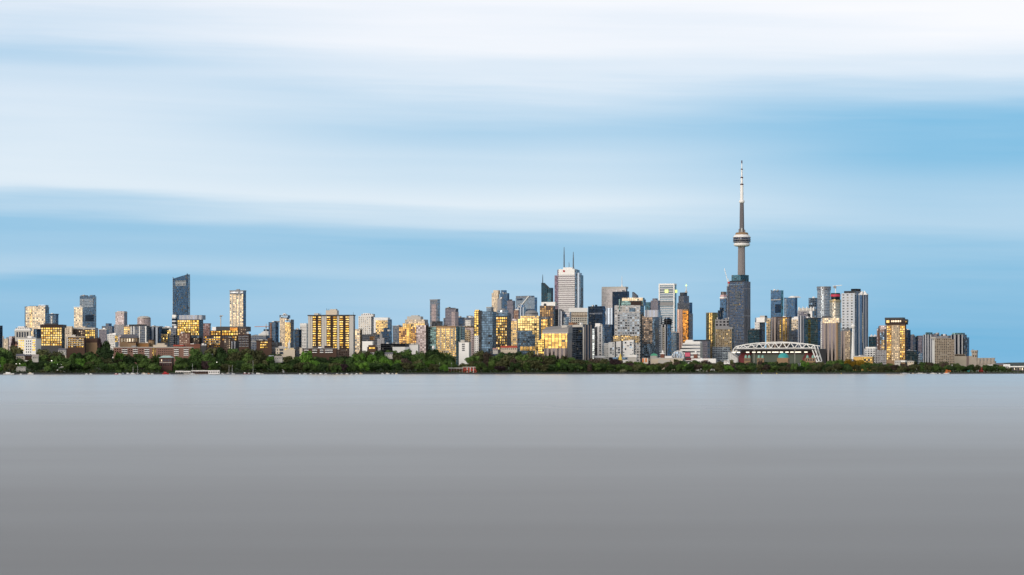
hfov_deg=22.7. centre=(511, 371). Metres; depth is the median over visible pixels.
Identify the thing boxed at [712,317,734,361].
grid block
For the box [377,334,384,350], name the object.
grey step block
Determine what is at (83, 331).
brown tower block
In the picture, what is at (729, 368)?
spreading tree
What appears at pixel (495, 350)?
cottage
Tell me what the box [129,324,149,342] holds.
column front block
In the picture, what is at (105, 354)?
broadleaf tree
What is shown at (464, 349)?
white stub block
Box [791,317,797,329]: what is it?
domed white block
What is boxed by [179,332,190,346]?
maroon block
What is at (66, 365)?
broadleaf tree
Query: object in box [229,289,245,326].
silver tower
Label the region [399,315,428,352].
stepped gold tower
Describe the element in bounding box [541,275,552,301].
spire tower
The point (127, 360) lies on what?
broadleaf tree
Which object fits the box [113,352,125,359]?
broadleaf tree
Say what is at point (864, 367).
spreading tree
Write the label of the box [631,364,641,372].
spreading tree
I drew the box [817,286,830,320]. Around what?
round crown tower
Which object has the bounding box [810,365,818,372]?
spreading tree
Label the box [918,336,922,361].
plum row tower
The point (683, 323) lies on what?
copper gold tower
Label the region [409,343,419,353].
white roof row
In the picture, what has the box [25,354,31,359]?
cottage
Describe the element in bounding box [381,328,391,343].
blue step block
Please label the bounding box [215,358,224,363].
spreading tree
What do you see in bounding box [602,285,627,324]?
granite tower
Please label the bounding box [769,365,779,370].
broadleaf tree
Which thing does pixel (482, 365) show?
spreading tree
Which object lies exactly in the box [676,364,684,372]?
spreading tree
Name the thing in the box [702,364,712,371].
broadleaf tree
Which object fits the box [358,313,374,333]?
speckled shaft tower
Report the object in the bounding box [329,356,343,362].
broadleaf tree
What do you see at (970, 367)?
broadleaf tree
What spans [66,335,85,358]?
frame apartments
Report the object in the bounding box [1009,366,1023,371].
ferry terminal
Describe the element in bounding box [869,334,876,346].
sail roof block
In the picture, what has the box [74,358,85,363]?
spreading tree
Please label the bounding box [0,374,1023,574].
lake water
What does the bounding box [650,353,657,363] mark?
copper dome hall
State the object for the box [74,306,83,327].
pale front slab
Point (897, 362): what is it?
cottage
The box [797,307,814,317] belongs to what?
open frame block
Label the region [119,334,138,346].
grey roofed lodge
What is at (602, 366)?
broadleaf tree
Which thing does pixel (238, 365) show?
spreading tree
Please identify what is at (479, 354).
broadleaf tree
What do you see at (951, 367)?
broadleaf tree
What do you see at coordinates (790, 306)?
arched roof tower
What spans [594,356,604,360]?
cottage
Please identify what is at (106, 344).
broadleaf tree
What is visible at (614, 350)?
mosaic block
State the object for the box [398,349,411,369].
broadleaf tree
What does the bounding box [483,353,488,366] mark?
columnar tree
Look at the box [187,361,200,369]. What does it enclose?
spreading tree
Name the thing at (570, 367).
broadleaf tree
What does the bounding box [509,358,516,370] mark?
columnar tree
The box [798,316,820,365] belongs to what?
yellow ladder tower
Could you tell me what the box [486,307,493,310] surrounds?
pale low tower
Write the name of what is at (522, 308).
pale cubes block
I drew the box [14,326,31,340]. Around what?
pillared office
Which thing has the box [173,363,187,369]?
spreading tree
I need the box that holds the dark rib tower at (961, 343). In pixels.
[951,333,968,355]
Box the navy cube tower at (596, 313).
[588,305,604,328]
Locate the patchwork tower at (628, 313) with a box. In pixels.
[613,298,645,361]
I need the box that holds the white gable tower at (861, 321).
[851,289,867,355]
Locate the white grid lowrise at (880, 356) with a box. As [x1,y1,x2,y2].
[864,347,885,364]
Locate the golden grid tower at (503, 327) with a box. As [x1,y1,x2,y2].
[496,309,510,354]
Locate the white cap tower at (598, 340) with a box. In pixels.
[592,323,603,358]
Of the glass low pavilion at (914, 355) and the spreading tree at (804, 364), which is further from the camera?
the glass low pavilion at (914, 355)
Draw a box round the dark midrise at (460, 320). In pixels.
[458,316,464,325]
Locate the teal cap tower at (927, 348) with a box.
[923,332,933,362]
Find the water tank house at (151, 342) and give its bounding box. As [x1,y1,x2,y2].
[148,340,153,346]
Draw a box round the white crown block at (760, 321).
[755,316,766,347]
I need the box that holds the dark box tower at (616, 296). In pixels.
[612,290,628,323]
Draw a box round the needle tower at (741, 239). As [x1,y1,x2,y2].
[733,160,750,274]
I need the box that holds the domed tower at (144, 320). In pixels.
[137,316,150,325]
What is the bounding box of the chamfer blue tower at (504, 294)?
[500,290,508,309]
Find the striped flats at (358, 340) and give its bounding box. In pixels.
[355,329,362,351]
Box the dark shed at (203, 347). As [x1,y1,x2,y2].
[201,343,206,354]
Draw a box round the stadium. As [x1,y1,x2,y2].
[728,342,825,362]
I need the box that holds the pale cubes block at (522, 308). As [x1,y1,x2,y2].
[515,305,525,315]
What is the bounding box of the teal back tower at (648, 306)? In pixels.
[645,302,650,309]
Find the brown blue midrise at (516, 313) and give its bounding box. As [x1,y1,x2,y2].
[514,309,519,318]
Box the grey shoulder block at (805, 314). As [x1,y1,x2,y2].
[799,312,809,317]
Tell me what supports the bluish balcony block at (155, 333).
on the ground
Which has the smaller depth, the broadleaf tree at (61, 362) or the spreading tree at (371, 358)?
the broadleaf tree at (61, 362)
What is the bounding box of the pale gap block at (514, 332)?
[511,319,517,350]
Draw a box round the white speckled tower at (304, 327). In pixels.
[300,323,307,347]
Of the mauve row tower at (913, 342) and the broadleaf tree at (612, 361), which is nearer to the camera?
the broadleaf tree at (612, 361)
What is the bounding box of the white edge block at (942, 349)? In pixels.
[930,337,953,364]
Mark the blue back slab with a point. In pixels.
(812, 302)
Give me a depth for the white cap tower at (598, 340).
4102.60 m
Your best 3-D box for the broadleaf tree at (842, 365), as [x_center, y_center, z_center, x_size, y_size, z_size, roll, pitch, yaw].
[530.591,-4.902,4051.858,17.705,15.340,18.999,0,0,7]
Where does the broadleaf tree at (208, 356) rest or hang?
on the ground
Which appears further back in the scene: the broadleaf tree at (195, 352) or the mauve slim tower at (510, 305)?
the mauve slim tower at (510, 305)
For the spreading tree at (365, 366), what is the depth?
3610.50 m
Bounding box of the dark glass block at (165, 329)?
[162,326,171,333]
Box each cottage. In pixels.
[16,354,24,360]
[16,367,25,370]
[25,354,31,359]
[32,354,38,361]
[58,348,66,354]
[274,356,282,362]
[385,352,392,358]
[493,348,497,353]
[500,346,517,352]
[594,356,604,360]
[894,360,900,365]
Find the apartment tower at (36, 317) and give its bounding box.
[25,305,48,335]
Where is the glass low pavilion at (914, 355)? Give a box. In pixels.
[906,349,921,363]
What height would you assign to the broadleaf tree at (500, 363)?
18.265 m
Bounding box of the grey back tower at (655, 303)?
[651,298,659,309]
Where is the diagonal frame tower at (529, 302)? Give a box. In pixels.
[516,296,536,310]
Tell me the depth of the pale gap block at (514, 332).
4601.58 m
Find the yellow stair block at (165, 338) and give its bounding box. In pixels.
[161,334,169,346]
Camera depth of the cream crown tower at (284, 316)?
4901.84 m
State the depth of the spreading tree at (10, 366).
3309.19 m
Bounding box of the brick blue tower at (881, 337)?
[877,325,885,349]
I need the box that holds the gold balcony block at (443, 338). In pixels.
[428,321,459,364]
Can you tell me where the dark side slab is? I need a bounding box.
[555,309,558,325]
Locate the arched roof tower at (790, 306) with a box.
[784,296,800,318]
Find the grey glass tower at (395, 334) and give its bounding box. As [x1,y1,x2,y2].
[393,325,401,342]
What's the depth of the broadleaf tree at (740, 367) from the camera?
3920.43 m
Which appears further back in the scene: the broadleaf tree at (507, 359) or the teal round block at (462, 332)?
the teal round block at (462, 332)
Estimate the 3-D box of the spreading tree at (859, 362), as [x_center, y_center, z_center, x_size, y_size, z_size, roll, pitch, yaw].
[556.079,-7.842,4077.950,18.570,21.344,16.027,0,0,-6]
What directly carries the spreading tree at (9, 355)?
on the ground
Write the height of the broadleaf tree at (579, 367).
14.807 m
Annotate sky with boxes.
[0,0,1023,362]
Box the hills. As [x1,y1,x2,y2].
[1004,362,1023,365]
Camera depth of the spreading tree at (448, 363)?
3724.62 m
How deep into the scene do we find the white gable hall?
4064.40 m
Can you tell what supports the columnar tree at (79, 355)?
on the ground
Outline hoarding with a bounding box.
[642,358,647,363]
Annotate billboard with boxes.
[685,352,690,359]
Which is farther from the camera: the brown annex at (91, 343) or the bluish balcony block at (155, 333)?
the bluish balcony block at (155, 333)
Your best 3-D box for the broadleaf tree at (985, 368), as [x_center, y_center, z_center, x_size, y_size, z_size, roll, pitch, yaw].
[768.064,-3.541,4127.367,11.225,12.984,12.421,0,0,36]
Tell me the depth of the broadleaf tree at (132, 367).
3414.03 m
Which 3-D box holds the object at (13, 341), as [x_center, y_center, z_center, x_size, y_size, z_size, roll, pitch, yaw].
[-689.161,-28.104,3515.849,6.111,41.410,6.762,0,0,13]
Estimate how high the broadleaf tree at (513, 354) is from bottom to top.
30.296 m
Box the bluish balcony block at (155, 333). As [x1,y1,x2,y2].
[150,325,162,344]
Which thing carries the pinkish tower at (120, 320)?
on the ground
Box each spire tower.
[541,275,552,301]
[677,284,692,339]
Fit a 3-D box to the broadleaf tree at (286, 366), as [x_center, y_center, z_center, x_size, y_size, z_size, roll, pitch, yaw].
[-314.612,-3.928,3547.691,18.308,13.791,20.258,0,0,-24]
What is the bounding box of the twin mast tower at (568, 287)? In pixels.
[555,251,582,322]
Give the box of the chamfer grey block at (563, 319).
[559,309,568,325]
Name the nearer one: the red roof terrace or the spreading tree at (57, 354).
the spreading tree at (57, 354)
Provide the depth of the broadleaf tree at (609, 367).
3821.50 m
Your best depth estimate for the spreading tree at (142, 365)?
3464.99 m
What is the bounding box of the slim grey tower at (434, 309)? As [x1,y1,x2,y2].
[430,299,439,325]
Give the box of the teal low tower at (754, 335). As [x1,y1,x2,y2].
[748,328,761,368]
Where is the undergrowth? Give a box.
[0,360,1023,372]
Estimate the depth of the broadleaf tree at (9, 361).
3349.04 m
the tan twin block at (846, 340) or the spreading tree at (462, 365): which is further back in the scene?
the tan twin block at (846, 340)
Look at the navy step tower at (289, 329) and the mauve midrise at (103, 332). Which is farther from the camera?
the mauve midrise at (103, 332)
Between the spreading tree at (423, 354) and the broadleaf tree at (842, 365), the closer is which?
the spreading tree at (423, 354)
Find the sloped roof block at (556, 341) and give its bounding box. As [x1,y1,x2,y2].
[538,325,571,370]
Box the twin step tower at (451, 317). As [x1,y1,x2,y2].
[443,307,458,325]
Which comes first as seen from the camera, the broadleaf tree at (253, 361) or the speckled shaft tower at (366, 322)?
the broadleaf tree at (253, 361)
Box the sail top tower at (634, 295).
[632,292,637,297]
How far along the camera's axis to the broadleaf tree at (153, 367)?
3443.68 m
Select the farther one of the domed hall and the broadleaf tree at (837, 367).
the domed hall
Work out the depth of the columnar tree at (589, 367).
3796.49 m
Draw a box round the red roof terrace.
[186,343,200,351]
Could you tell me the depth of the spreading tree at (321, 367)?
3572.11 m
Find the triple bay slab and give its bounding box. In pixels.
[307,308,355,361]
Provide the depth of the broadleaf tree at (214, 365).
3481.41 m
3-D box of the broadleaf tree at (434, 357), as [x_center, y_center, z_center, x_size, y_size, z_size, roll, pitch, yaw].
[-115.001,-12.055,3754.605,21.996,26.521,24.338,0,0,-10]
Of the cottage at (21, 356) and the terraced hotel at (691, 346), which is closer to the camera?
the cottage at (21, 356)
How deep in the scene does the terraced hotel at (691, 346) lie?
4304.41 m
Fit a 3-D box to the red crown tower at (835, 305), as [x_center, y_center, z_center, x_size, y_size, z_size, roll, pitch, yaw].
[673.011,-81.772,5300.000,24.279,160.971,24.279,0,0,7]
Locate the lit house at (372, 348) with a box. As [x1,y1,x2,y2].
[367,345,377,351]
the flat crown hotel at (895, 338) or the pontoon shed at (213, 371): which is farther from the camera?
the flat crown hotel at (895, 338)
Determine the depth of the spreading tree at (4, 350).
3418.59 m
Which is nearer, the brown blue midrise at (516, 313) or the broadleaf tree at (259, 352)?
the broadleaf tree at (259, 352)
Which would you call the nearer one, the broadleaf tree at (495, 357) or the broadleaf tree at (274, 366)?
the broadleaf tree at (274, 366)
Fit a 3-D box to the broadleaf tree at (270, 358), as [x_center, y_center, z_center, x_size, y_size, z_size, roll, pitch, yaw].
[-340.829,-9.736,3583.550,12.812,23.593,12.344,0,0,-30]
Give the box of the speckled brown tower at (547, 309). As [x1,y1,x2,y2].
[540,302,556,326]
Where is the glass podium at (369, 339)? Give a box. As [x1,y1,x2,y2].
[362,333,379,350]
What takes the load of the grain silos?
on the ground
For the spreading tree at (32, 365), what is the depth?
3363.74 m
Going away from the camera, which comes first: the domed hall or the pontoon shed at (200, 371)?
the pontoon shed at (200, 371)
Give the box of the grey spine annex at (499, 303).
[497,297,502,309]
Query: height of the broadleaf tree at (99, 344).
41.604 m
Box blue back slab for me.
[809,297,816,317]
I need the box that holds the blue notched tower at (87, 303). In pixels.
[80,295,95,327]
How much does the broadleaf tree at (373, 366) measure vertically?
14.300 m
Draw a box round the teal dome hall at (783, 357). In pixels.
[777,353,789,363]
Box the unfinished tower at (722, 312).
[718,292,726,318]
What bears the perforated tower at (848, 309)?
on the ground
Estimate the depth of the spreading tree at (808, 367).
3975.44 m
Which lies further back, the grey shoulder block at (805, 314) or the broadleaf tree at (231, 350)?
the grey shoulder block at (805, 314)
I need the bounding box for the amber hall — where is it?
[853,355,874,370]
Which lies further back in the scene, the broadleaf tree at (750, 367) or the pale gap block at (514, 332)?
the pale gap block at (514, 332)
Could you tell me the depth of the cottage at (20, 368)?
3341.16 m
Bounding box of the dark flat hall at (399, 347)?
[381,343,408,353]
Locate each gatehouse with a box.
[744,355,750,363]
[757,355,763,361]
[805,355,815,370]
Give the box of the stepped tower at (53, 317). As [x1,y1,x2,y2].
[49,313,58,322]
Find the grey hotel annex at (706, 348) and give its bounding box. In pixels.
[694,340,710,358]
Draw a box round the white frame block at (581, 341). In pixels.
[569,323,591,360]
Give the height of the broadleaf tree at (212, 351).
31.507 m
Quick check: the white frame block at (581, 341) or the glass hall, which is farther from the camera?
the glass hall
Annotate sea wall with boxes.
[0,372,1023,373]
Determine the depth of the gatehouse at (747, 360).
4121.53 m
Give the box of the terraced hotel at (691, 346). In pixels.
[680,340,702,362]
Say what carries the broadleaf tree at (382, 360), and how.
on the ground
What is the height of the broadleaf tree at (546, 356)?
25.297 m
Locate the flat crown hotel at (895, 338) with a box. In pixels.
[885,317,907,364]
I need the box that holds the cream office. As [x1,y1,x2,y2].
[65,326,72,357]
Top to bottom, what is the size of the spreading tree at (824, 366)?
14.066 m
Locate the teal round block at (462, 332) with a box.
[460,326,464,341]
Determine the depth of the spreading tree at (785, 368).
3963.14 m
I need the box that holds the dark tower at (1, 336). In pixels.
[0,326,2,349]
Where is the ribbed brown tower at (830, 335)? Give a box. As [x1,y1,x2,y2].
[821,316,840,363]
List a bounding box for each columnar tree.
[0,357,6,370]
[44,363,50,370]
[75,352,83,358]
[283,356,292,361]
[345,357,353,364]
[385,359,392,371]
[468,361,474,366]
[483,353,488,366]
[488,360,495,370]
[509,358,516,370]
[523,362,530,372]
[526,350,533,358]
[541,364,548,372]
[587,364,591,371]
[934,363,939,370]
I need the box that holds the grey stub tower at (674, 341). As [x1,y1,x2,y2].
[671,331,678,355]
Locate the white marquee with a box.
[627,355,637,361]
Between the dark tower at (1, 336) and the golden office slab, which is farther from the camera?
the dark tower at (1, 336)
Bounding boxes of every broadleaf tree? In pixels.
[5,359,15,370]
[9,345,22,359]
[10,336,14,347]
[15,358,26,366]
[36,349,52,361]
[36,355,48,369]
[58,361,72,366]
[61,362,70,370]
[83,351,96,360]
[86,354,97,369]
[93,357,103,367]
[96,346,113,357]
[97,337,101,354]
[98,350,113,362]
[99,363,107,372]
[101,341,110,347]
[108,363,119,369]
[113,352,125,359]
[123,356,136,363]
[128,365,136,372]
[133,353,147,368]
[136,358,150,368]
[148,364,161,372]
[174,359,187,369]
[188,356,201,369]
[189,348,202,360]
[202,352,215,361]
[204,347,216,356]
[207,362,221,369]
[214,347,228,358]
[219,364,232,372]
[224,360,236,370]
[226,352,241,369]
[227,348,242,359]
[240,348,255,358]
[240,363,254,372]
[241,353,252,370]
[247,359,259,368]
[252,355,263,362]
[254,350,266,359]
[266,356,273,371]
[269,363,278,372]
[281,363,292,372]
[285,360,298,363]
[293,363,303,372]
[299,351,312,370]
[304,363,315,370]
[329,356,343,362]
[331,358,344,363]
[340,364,348,372]
[368,363,381,372]
[374,350,385,358]
[378,358,385,371]
[381,363,389,372]
[386,350,397,360]
[390,363,401,370]
[392,353,401,363]
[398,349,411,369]
[401,362,413,369]
[410,354,425,363]
[414,363,426,369]
[425,348,439,357]
[425,360,434,367]
[427,363,439,369]
[428,354,441,361]
[464,355,479,362]
[472,350,483,361]
[488,355,499,367]
[494,366,505,370]
[495,361,507,369]
[497,352,507,360]
[500,355,514,370]
[507,351,521,358]
[515,354,528,371]
[516,360,526,368]
[526,359,540,370]
[528,356,542,370]
[543,357,555,364]
[545,355,556,365]
[547,364,558,372]
[556,358,568,364]
[559,363,567,369]
[567,364,573,372]
[568,363,583,372]
[569,359,584,363]
[579,364,586,372]
[589,358,600,363]
[592,363,600,372]
[600,363,605,370]
[605,364,614,372]
[609,358,621,364]
[615,365,623,372]
[624,365,631,372]
[633,362,646,365]
[649,364,658,370]
[685,364,694,372]
[691,364,702,370]
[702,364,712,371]
[712,363,723,370]
[735,365,745,372]
[746,365,755,372]
[756,364,763,372]
[762,364,770,369]
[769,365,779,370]
[778,362,787,370]
[790,364,797,372]
[797,366,804,371]
[826,361,834,364]
[833,364,842,370]
[840,363,850,369]
[871,366,880,369]
[880,365,889,369]
[889,365,898,369]
[908,364,918,371]
[924,364,931,371]
[946,365,955,371]
[955,365,965,371]
[966,364,973,369]
[974,365,981,371]
[982,365,989,370]
[998,366,1005,370]
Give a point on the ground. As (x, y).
(324, 371)
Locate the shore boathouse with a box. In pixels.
[448,367,476,372]
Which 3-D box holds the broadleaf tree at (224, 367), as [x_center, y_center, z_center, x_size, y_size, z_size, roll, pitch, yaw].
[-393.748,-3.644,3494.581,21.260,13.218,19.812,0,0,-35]
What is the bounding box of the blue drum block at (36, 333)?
[33,329,40,337]
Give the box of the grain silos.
[969,349,995,366]
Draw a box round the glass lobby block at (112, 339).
[107,333,118,358]
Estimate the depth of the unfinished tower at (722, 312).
5806.36 m
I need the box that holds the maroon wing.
[191,338,201,344]
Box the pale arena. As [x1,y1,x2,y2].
[258,329,268,334]
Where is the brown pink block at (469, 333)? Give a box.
[464,326,473,355]
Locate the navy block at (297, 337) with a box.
[294,328,301,348]
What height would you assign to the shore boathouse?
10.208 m
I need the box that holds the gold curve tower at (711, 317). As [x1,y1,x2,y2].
[706,312,717,358]
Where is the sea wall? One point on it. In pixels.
(609, 373)
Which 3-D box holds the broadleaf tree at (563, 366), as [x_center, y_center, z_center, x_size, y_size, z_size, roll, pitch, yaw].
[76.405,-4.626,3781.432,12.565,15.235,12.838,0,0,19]
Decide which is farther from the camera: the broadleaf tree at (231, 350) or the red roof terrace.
the red roof terrace
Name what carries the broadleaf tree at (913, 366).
on the ground
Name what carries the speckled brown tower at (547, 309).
on the ground
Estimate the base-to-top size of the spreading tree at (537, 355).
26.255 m
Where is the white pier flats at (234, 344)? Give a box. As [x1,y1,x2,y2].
[231,341,238,351]
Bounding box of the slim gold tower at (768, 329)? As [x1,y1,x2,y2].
[766,318,771,347]
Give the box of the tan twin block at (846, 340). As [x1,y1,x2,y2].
[841,328,851,360]
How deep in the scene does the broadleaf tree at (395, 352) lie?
3752.06 m
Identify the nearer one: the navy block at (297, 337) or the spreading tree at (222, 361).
the spreading tree at (222, 361)
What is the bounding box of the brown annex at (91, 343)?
[86,336,99,355]
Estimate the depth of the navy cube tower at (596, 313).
5514.66 m
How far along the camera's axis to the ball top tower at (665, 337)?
4605.25 m
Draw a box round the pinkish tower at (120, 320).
[114,311,127,346]
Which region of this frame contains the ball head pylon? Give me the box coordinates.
[851,324,854,358]
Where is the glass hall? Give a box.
[251,335,269,350]
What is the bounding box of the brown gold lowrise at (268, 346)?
[256,338,281,355]
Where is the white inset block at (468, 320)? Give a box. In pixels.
[464,316,473,325]
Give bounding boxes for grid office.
[40,323,66,352]
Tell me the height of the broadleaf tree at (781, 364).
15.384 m
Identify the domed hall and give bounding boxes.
[525,310,537,315]
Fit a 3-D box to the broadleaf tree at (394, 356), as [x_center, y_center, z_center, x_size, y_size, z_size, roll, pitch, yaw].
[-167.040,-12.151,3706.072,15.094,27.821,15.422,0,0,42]
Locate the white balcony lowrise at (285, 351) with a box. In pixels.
[276,346,302,358]
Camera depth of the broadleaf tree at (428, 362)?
3696.55 m
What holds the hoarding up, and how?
on the ground
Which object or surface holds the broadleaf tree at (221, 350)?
on the ground
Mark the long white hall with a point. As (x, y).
(663, 360)
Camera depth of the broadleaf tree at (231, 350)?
3617.12 m
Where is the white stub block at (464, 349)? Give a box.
[459,340,471,364]
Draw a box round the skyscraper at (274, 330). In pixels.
[269,321,279,341]
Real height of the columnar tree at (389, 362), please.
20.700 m
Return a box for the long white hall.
[651,356,683,369]
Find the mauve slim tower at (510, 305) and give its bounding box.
[507,299,514,320]
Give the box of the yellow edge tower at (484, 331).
[474,310,495,361]
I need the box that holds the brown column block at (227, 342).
[224,336,231,352]
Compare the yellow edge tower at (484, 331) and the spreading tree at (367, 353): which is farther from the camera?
the yellow edge tower at (484, 331)
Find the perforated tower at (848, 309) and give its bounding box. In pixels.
[841,291,855,360]
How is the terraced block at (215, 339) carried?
on the ground
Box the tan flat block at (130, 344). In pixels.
[128,342,137,346]
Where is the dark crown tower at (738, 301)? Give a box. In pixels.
[727,275,749,366]
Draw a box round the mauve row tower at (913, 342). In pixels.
[911,334,915,349]
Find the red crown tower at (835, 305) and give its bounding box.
[829,293,840,317]
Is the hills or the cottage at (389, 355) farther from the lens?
the hills
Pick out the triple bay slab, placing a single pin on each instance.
(333, 328)
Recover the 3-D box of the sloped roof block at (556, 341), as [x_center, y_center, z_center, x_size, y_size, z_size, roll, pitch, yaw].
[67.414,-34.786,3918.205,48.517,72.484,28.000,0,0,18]
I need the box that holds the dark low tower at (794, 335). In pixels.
[791,329,797,363]
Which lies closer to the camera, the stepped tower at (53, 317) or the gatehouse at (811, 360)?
the gatehouse at (811, 360)
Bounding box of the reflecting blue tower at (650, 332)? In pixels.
[642,310,660,363]
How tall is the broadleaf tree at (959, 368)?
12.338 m
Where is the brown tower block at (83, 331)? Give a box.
[73,326,97,337]
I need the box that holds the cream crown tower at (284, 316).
[279,313,289,346]
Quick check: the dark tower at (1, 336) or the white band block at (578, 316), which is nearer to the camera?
the white band block at (578, 316)
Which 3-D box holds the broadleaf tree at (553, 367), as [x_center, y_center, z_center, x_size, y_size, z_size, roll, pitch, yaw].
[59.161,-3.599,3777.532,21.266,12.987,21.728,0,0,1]
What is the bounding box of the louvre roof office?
[177,315,205,344]
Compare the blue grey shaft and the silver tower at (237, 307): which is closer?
the silver tower at (237, 307)
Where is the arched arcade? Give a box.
[672,351,685,369]
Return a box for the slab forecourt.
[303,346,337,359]
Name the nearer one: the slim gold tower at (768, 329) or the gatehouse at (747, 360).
the gatehouse at (747, 360)
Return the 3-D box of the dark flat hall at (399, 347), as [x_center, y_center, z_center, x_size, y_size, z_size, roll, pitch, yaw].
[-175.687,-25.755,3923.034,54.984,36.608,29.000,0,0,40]
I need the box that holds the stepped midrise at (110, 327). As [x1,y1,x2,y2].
[102,323,113,333]
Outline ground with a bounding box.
[0,362,1008,372]
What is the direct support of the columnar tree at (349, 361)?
on the ground
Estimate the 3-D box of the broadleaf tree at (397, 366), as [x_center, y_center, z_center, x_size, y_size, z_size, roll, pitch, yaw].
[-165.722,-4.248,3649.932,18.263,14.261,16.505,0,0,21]
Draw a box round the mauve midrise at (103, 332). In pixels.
[98,328,109,344]
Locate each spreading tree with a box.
[0,347,9,352]
[3,351,14,364]
[3,363,16,370]
[18,363,26,371]
[27,362,38,369]
[36,360,47,369]
[49,355,61,363]
[50,363,61,370]
[52,351,64,357]
[62,357,73,369]
[69,363,81,372]
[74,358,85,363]
[80,363,96,370]
[101,357,112,370]
[118,364,128,370]
[137,362,147,369]
[145,361,159,371]
[150,354,160,362]
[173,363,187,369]
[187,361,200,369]
[201,361,209,369]
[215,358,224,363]
[218,352,225,360]
[236,362,241,372]
[253,363,268,372]
[302,364,309,370]
[310,365,316,372]
[317,363,326,372]
[350,364,356,371]
[351,353,366,362]
[353,350,371,363]
[354,362,369,370]
[366,354,376,363]
[401,358,409,368]
[415,351,427,360]
[435,361,444,367]
[439,352,455,362]
[439,365,448,370]
[444,356,455,361]
[444,360,456,368]
[458,363,468,367]
[474,362,488,370]
[509,362,521,370]
[533,354,545,369]
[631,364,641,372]
[665,365,675,370]
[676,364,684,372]
[722,365,733,370]
[781,366,789,371]
[800,362,808,367]
[804,365,811,372]
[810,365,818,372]
[820,364,832,369]
[825,366,834,372]
[844,358,854,366]
[844,365,851,370]
[852,365,860,370]
[854,360,864,365]
[860,364,866,370]
[897,366,907,370]
[989,365,997,371]
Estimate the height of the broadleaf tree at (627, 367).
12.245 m
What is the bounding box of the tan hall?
[137,342,150,346]
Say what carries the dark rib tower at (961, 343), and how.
on the ground
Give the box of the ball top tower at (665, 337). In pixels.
[659,315,671,357]
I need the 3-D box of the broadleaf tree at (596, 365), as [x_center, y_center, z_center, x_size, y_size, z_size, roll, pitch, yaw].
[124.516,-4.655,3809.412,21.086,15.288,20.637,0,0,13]
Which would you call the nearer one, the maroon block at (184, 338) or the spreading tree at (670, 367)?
the spreading tree at (670, 367)
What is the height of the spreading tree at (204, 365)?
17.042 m
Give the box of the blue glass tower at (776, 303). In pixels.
[771,289,782,316]
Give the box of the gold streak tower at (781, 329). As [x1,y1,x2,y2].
[771,316,791,363]
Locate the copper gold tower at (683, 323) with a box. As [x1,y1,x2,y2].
[677,309,688,350]
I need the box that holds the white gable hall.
[686,358,716,370]
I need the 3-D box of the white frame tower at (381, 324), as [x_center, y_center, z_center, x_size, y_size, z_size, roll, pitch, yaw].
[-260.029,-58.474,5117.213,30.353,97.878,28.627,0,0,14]
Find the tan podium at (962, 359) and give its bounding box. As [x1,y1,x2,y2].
[954,354,968,366]
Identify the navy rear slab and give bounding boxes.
[906,329,910,350]
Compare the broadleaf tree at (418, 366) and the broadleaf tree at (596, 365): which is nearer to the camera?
the broadleaf tree at (418, 366)
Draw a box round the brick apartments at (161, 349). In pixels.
[113,343,193,364]
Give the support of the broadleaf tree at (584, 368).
on the ground
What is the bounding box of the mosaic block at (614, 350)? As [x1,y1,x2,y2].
[604,340,634,362]
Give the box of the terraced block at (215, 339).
[204,326,250,349]
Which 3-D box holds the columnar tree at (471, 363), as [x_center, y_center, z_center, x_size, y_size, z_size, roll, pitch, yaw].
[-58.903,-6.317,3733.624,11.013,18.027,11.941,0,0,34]
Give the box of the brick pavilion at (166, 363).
[159,356,173,371]
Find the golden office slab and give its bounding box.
[518,316,549,354]
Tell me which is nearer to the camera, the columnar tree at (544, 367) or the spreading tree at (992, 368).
the columnar tree at (544, 367)
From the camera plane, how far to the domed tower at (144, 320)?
6488.38 m
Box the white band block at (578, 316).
[569,308,587,324]
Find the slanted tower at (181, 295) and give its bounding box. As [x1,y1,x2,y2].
[172,273,189,325]
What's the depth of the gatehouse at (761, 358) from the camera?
4121.73 m
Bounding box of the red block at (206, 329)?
[203,323,210,342]
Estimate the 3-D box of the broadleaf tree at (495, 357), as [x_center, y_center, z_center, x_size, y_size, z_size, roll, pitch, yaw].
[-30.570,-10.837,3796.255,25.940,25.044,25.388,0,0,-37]
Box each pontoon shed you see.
[191,370,207,373]
[208,370,219,373]
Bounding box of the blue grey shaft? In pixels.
[604,324,613,342]
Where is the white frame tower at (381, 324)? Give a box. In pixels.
[374,317,391,333]
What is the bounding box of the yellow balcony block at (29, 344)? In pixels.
[17,336,41,360]
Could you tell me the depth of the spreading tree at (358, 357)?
3681.78 m
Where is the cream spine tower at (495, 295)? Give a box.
[492,290,499,311]
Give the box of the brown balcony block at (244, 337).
[238,328,250,351]
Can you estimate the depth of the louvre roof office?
4103.68 m
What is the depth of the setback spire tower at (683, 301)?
7314.24 m
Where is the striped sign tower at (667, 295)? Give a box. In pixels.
[659,284,677,330]
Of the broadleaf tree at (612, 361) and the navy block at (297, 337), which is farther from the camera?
the navy block at (297, 337)
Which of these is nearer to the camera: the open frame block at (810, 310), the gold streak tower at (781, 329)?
the gold streak tower at (781, 329)
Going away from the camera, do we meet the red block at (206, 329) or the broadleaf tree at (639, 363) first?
the broadleaf tree at (639, 363)
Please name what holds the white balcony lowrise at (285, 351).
on the ground
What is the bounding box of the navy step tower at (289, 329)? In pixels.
[285,318,293,348]
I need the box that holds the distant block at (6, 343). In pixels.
[4,337,8,350]
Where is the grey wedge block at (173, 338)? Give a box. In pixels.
[170,326,176,346]

